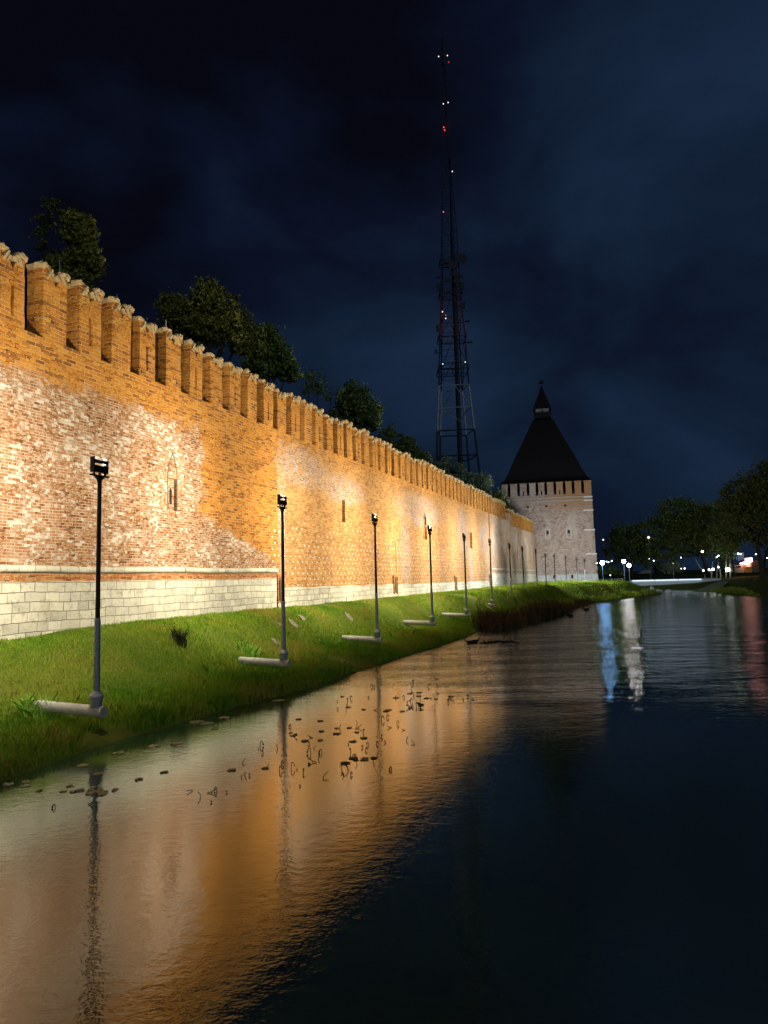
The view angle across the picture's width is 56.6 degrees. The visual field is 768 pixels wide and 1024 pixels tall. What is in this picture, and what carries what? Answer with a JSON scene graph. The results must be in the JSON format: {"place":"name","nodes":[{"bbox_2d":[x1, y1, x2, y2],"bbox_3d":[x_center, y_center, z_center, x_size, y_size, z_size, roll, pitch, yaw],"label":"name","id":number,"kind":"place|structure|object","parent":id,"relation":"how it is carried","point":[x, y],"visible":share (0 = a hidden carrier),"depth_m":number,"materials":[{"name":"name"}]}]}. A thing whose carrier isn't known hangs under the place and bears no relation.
{"place":"outdoors","nodes":[
{"label":"outdoors","id":0,"kind":"place"},
{"bbox_2d":[0,590,767,1023],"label":"water","id":1,"kind":"structure","parent":0,"point":[556,820],"depth_m":9.59,"materials":[{"name":"black liquid"}]},
{"bbox_2d":[2,782,13,785],"bbox_3d":[-6.895,4.987,13.053,0.192,0.032,0.196,0,-5,-9],"label":"lily pad","id":2,"kind":"object","parent":1,"relation":"on","point":[9,784],"visible":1,"depth_m":13.04,"materials":[{"name":"brown plant"}]},
{"bbox_2d":[77,763,88,766],"bbox_3d":[-6.036,5.086,14.312,0.209,0.032,0.216,-2,-5,9],"label":"lily pad","id":3,"kind":"object","parent":1,"relation":"on","point":[82,765],"visible":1,"depth_m":14.27,"materials":[{"name":"brown plant"}]},
{"bbox_2d":[189,720,203,723],"bbox_3d":[-4.864,5.453,18.520,0.381,0.032,0.350,-5,-7,38],"label":"lily pad","id":4,"kind":"object","parent":1,"relation":"on","point":[195,721],"visible":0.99,"depth_m":18.53,"materials":[{"name":"brown plant"}]},
{"bbox_2d":[200,722,213,724],"bbox_3d":[-4.542,5.425,18.298,0.356,0.032,0.294,-2,-5,11],"label":"lily pad","id":5,"kind":"object","parent":1,"relation":"on","point":[205,723],"visible":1,"depth_m":18.25,"materials":[{"name":"brown plant"}]},
{"bbox_2d":[479,640,518,643],"bbox_3d":[5.994,7.067,38.723,2.636,0.124,1.615,-1,-5,0],"label":"weed raft","id":6,"kind":"object","parent":1,"relation":"on","point":[492,642],"visible":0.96,"depth_m":38.77,"materials":[{"name":"black plant"}]},
{"bbox_2d":[0,568,767,781],"bbox_3d":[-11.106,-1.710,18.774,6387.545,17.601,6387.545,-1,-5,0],"label":"ground","id":7,"kind":"structure","parent":0,"point":[752,581],"depth_m":23.45,"materials":[{"name":"green plant"}]},
{"bbox_2d":[7,691,68,718],"bbox_3d":[-8.375,4.667,17.218,1.497,0.632,1.470,-1,-5,0],"label":"grass tuft","id":8,"kind":"object","parent":7,"relation":"on","point":[25,706],"visible":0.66,"depth_m":17.01,"materials":[{"name":"green plant"}]},
{"bbox_2d":[27,194,61,261],"bbox_3d":[-21.328,-10.108,45.102,2.446,20.929,2.108,-4,-6,26],"label":"tree","id":9,"kind":"object","parent":7,"relation":"on","point":[40,232],"visible":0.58,"depth_m":45.67,"materials":[{"name":"green plant"}]},
{"bbox_2d":[35,456,109,717],"bbox_3d":[-7.507,1.787,17.181,1.981,6.140,0.580,-3,-6,20],"label":"floodlight post","id":10,"kind":"object","parent":7,"relation":"on","point":[95,708],"visible":1,"depth_m":16.84,"materials":[{"name":"metal"}]},
{"bbox_2d":[45,207,107,288],"bbox_3d":[-18.720,-9.182,43.004,3.848,19.318,3.289,-1,-5,0],"label":"tree","id":11,"kind":"object","parent":7,"relation":"on","point":[76,232],"visible":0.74,"depth_m":43.22,"materials":[{"name":"green plant"}]},
{"bbox_2d":[169,625,190,647],"bbox_3d":[-6.870,4.206,24.159,0.708,0.855,0.772,3,-7,-38],"label":"weed","id":12,"kind":"object","parent":7,"relation":"on","point":[182,640],"visible":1,"depth_m":24.03,"materials":[{"name":"green plant"}]},
{"bbox_2d":[146,275,260,361],"bbox_3d":[-14.927,-9.136,59.230,9.610,21.646,5.401,-1,-5,0],"label":"tree","id":13,"kind":"object","parent":7,"relation":"on","point":[204,320],"visible":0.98,"depth_m":58.96,"materials":[{"name":"green plant"}]},
{"bbox_2d":[236,638,261,657],"bbox_3d":[-5.045,5.069,26.583,1.022,0.872,1.175,-1,-5,0],"label":"grass tuft","id":14,"kind":"object","parent":7,"relation":"on","point":[248,650],"visible":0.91,"depth_m":26.56,"materials":[{"name":"green plant"}]},
{"bbox_2d":[238,494,290,666],"bbox_3d":[-4.287,2.448,25.438,1.981,6.065,0.580,-3,-6,20],"label":"floodlight post","id":15,"kind":"object","parent":7,"relation":"on","point":[282,661],"visible":1,"depth_m":25.10,"materials":[{"name":"metal"}]},
{"bbox_2d":[0,242,538,639],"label":"fortress wall","id":16,"kind":"structure","parent":7,"relation":"on","point":[209,456],"depth_m":27.69,"materials":[{"name":"brick"}]},
{"bbox_2d":[261,615,280,626],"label":"stone slab","id":17,"kind":"structure","parent":7,"relation":"on","point":[279,623],"depth_m":30.59,"materials":[{"name":"beige stone"}]},
{"bbox_2d":[239,318,304,391],"bbox_3d":[-10.417,-7.810,65.004,5.810,20.432,4.957,2,-6,-29],"label":"tree","id":18,"kind":"object","parent":7,"relation":"on","point":[268,360],"visible":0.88,"depth_m":64.85,"materials":[{"name":"green plant"}]},
{"bbox_2d":[289,619,297,627],"bbox_3d":[-4.037,5.069,31.688,0.411,0.638,0.361,-1,-5,0],"label":"stone slab","id":19,"kind":"object","parent":7,"relation":"on","point":[291,621],"depth_m":31.67,"materials":[{"name":"beige stone"}]},
{"bbox_2d":[300,366,345,416],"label":"tree","id":20,"kind":"object","parent":7,"relation":"on","point":[319,389],"visible":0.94,"depth_m":73.27,"materials":[{"name":"green plant"}]},
{"bbox_2d":[344,612,352,621],"bbox_3d":[-1.820,5.557,37.046,0.403,0.706,0.489,1,-6,-22],"label":"stone slab","id":21,"kind":"object","parent":7,"relation":"on","point":[347,615],"depth_m":37.01,"materials":[{"name":"beige stone"}]},
{"bbox_2d":[326,379,385,432],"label":"tree","id":22,"kind":"object","parent":7,"relation":"on","point":[356,410],"visible":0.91,"depth_m":82.59,"materials":[{"name":"green plant"}]},
{"bbox_2d":[342,513,382,642],"bbox_3d":[-1.096,3.128,33.694,1.981,6.026,0.580,-3,-6,20],"label":"floodlight post","id":23,"kind":"object","parent":7,"relation":"on","point":[376,638],"visible":0.97,"depth_m":33.33,"materials":[{"name":"metal"}]},
{"bbox_2d":[375,423,433,462],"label":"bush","id":24,"kind":"object","parent":7,"relation":"on","point":[389,433],"visible":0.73,"depth_m":94.41,"materials":[{"name":"green plant"}]},
{"bbox_2d":[403,525,436,625],"bbox_3d":[2.031,3.743,41.956,1.981,5.854,0.580,-3,-6,20],"label":"floodlight post","id":25,"kind":"object","parent":7,"relation":"on","point":[432,622],"visible":1,"depth_m":41.63,"materials":[{"name":"metal"}]},
{"bbox_2d":[432,455,465,480],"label":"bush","id":26,"kind":"object","parent":7,"relation":"on","point":[457,467],"visible":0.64,"depth_m":104.50,"materials":[{"name":"green plant"}]},
{"bbox_2d":[442,533,469,616],"bbox_3d":[4.978,4.461,50.209,1.981,5.881,0.580,-3,-6,20],"label":"floodlight post","id":27,"kind":"object","parent":7,"relation":"on","point":[466,613],"visible":1,"depth_m":49.87,"materials":[{"name":"metal"}]},
{"bbox_2d":[464,470,494,494],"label":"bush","id":28,"kind":"object","parent":7,"relation":"on","point":[473,479],"visible":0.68,"depth_m":110.10,"materials":[{"name":"green plant"}]},
{"bbox_2d":[488,539,494,606],"bbox_3d":[8.013,4.996,58.479,1.981,5.543,0.580,-3,-6,20],"label":"floodlight post","id":29,"kind":"object","parent":7,"relation":"on","point":[491,603],"visible":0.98,"depth_m":58.13,"materials":[{"name":"metal"}]},
{"bbox_2d":[492,487,511,508],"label":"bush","id":30,"kind":"object","parent":7,"relation":"on","point":[498,495],"visible":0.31,"depth_m":113.78,"materials":[{"name":"green plant"}]},
{"bbox_2d":[467,600,538,632],"bbox_3d":[8.695,7.394,51.856,4.026,1.939,12.572,-4,-6,23],"label":"reed clump","id":31,"kind":"object","parent":7,"relation":"on","point":[492,621],"visible":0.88,"depth_m":49.04,"materials":[{"name":"brown plant"}]},
{"bbox_2d":[508,543,511,594],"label":"floodlight post","id":32,"kind":"object","parent":7,"relation":"on","point":[509,545],"visible":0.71,"depth_m":66.44,"materials":[{"name":"metal"}]},
{"bbox_2d":[521,546,524,588],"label":"floodlight post","id":33,"kind":"object","parent":7,"relation":"on","point":[522,566],"visible":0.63,"depth_m":74.74,"materials":[{"name":"metal"}]},
{"bbox_2d":[535,549,537,586],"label":"floodlight post","id":34,"kind":"object","parent":7,"relation":"on","point":[536,570],"visible":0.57,"depth_m":82.94,"materials":[{"name":"metal"}]},
{"bbox_2d":[543,553,546,584],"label":"floodlight post","id":35,"kind":"object","parent":7,"relation":"on","point":[545,567],"visible":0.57,"depth_m":91.25,"materials":[{"name":"metal"}]},
{"bbox_2d":[521,597,574,621],"bbox_3d":[14.470,8.239,62.415,2.776,1.960,18.117,-4,-6,24],"label":"reed clump","id":36,"kind":"object","parent":7,"relation":"on","point":[548,609],"visible":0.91,"depth_m":60.27,"materials":[{"name":"plant"}]},
{"bbox_2d":[500,380,597,580],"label":"fortress tower","id":37,"kind":"structure","parent":7,"relation":"on","point":[545,460],"depth_m":124.54,"materials":[{"name":"brick"}]},
{"bbox_2d":[544,527,550,537],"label":"window","id":38,"kind":"structure","parent":37,"relation":"in","point":[546,532],"depth_m":124.07,"materials":[{"name":"stone"}]},
{"bbox_2d":[566,526,571,537],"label":"window","id":39,"kind":"structure","parent":37,"relation":"in","point":[569,530],"depth_m":123.27,"materials":[{"name":"stone"}]},
{"bbox_2d":[569,571,574,579],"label":"window","id":40,"kind":"structure","parent":37,"relation":"in","point":[571,576],"depth_m":122.14,"materials":[{"name":"stone"}]},
{"bbox_2d":[566,596,598,608],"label":"reeds","id":41,"kind":"object","parent":7,"relation":"on","point":[578,602],"visible":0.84,"depth_m":80.16,"materials":[{"name":"plant"}]},
{"bbox_2d":[597,565,625,577],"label":"bush","id":42,"kind":"object","parent":7,"relation":"on","point":[608,570],"visible":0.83,"depth_m":168.83,"materials":[{"name":"green plant"}]},
{"bbox_2d":[601,518,657,574],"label":"tree","id":43,"kind":"object","parent":7,"relation":"on","point":[636,539],"visible":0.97,"depth_m":212.96,"materials":[{"name":"green plant"}]},
{"bbox_2d":[641,561,653,569],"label":"bush","id":44,"kind":"object","parent":7,"relation":"on","point":[650,564],"visible":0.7,"depth_m":234.51,"materials":[{"name":"green plant"}]},
{"bbox_2d":[639,588,664,596],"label":"reeds","id":45,"kind":"object","parent":7,"relation":"on","point":[640,592],"visible":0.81,"depth_m":115.87,"materials":[{"name":"green plant"}]},
{"bbox_2d":[637,569,667,573],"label":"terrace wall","id":46,"kind":"structure","parent":7,"relation":"on","point":[647,571],"depth_m":227.04,"materials":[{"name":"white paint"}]},
{"bbox_2d":[653,563,666,572],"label":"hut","id":47,"kind":"object","parent":7,"relation":"on","point":[656,570],"visible":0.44,"depth_m":225.13,"materials":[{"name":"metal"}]},
{"bbox_2d":[660,562,683,578],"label":"bush","id":48,"kind":"object","parent":7,"relation":"on","point":[668,568],"visible":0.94,"depth_m":170.89,"materials":[{"name":"green plant"}]},
{"bbox_2d":[630,575,721,585],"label":"footbridge","id":49,"kind":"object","parent":7,"relation":"on","point":[645,582],"visible":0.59,"depth_m":157.12,"materials":[{"name":"white paint"}]},
{"bbox_2d":[637,494,726,576],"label":"tree","id":50,"kind":"object","parent":7,"relation":"on","point":[692,524],"visible":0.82,"depth_m":176.27,"materials":[{"name":"green plant"}]},
{"bbox_2d":[693,581,727,591],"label":"concrete ramp","id":51,"kind":"structure","parent":7,"relation":"on","point":[719,584],"depth_m":136.06,"materials":[{"name":"grey concrete"}]},
{"bbox_2d":[701,497,743,576],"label":"tree","id":52,"kind":"object","parent":7,"relation":"on","point":[717,542],"visible":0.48,"depth_m":167.24,"materials":[{"name":"green plant"}]},
{"bbox_2d":[714,555,737,568],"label":"bush","id":53,"kind":"object","parent":7,"relation":"on","point":[721,560],"visible":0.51,"depth_m":193.98,"materials":[{"name":"green plant"}]},
{"bbox_2d":[708,455,767,579],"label":"tree","id":54,"kind":"object","parent":7,"relation":"on","point":[753,495],"visible":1,"depth_m":149.25,"materials":[{"name":"green plant"}]},
{"bbox_2d":[728,558,758,572],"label":"kiosk","id":55,"kind":"object","parent":7,"relation":"on","point":[748,565],"visible":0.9,"depth_m":171.46,"materials":[{"name":"orange glass"}]},
{"bbox_2d":[750,498,767,570],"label":"tree","id":56,"kind":"object","parent":7,"relation":"on","point":[765,555],"visible":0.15,"depth_m":189.41,"materials":[{"name":"green plant"}]},
{"bbox_2d":[0,0,767,570],"label":"sky","id":57,"kind":"structure","parent":0,"point":[609,158],"materials":[{"name":"blue"}]},
{"bbox_2d":[435,38,481,487],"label":"television mast","id":58,"kind":"object","parent":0,"point":[461,258],"visible":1,"depth_m":256.33,"materials":[{"name":"metal"}]}
]}

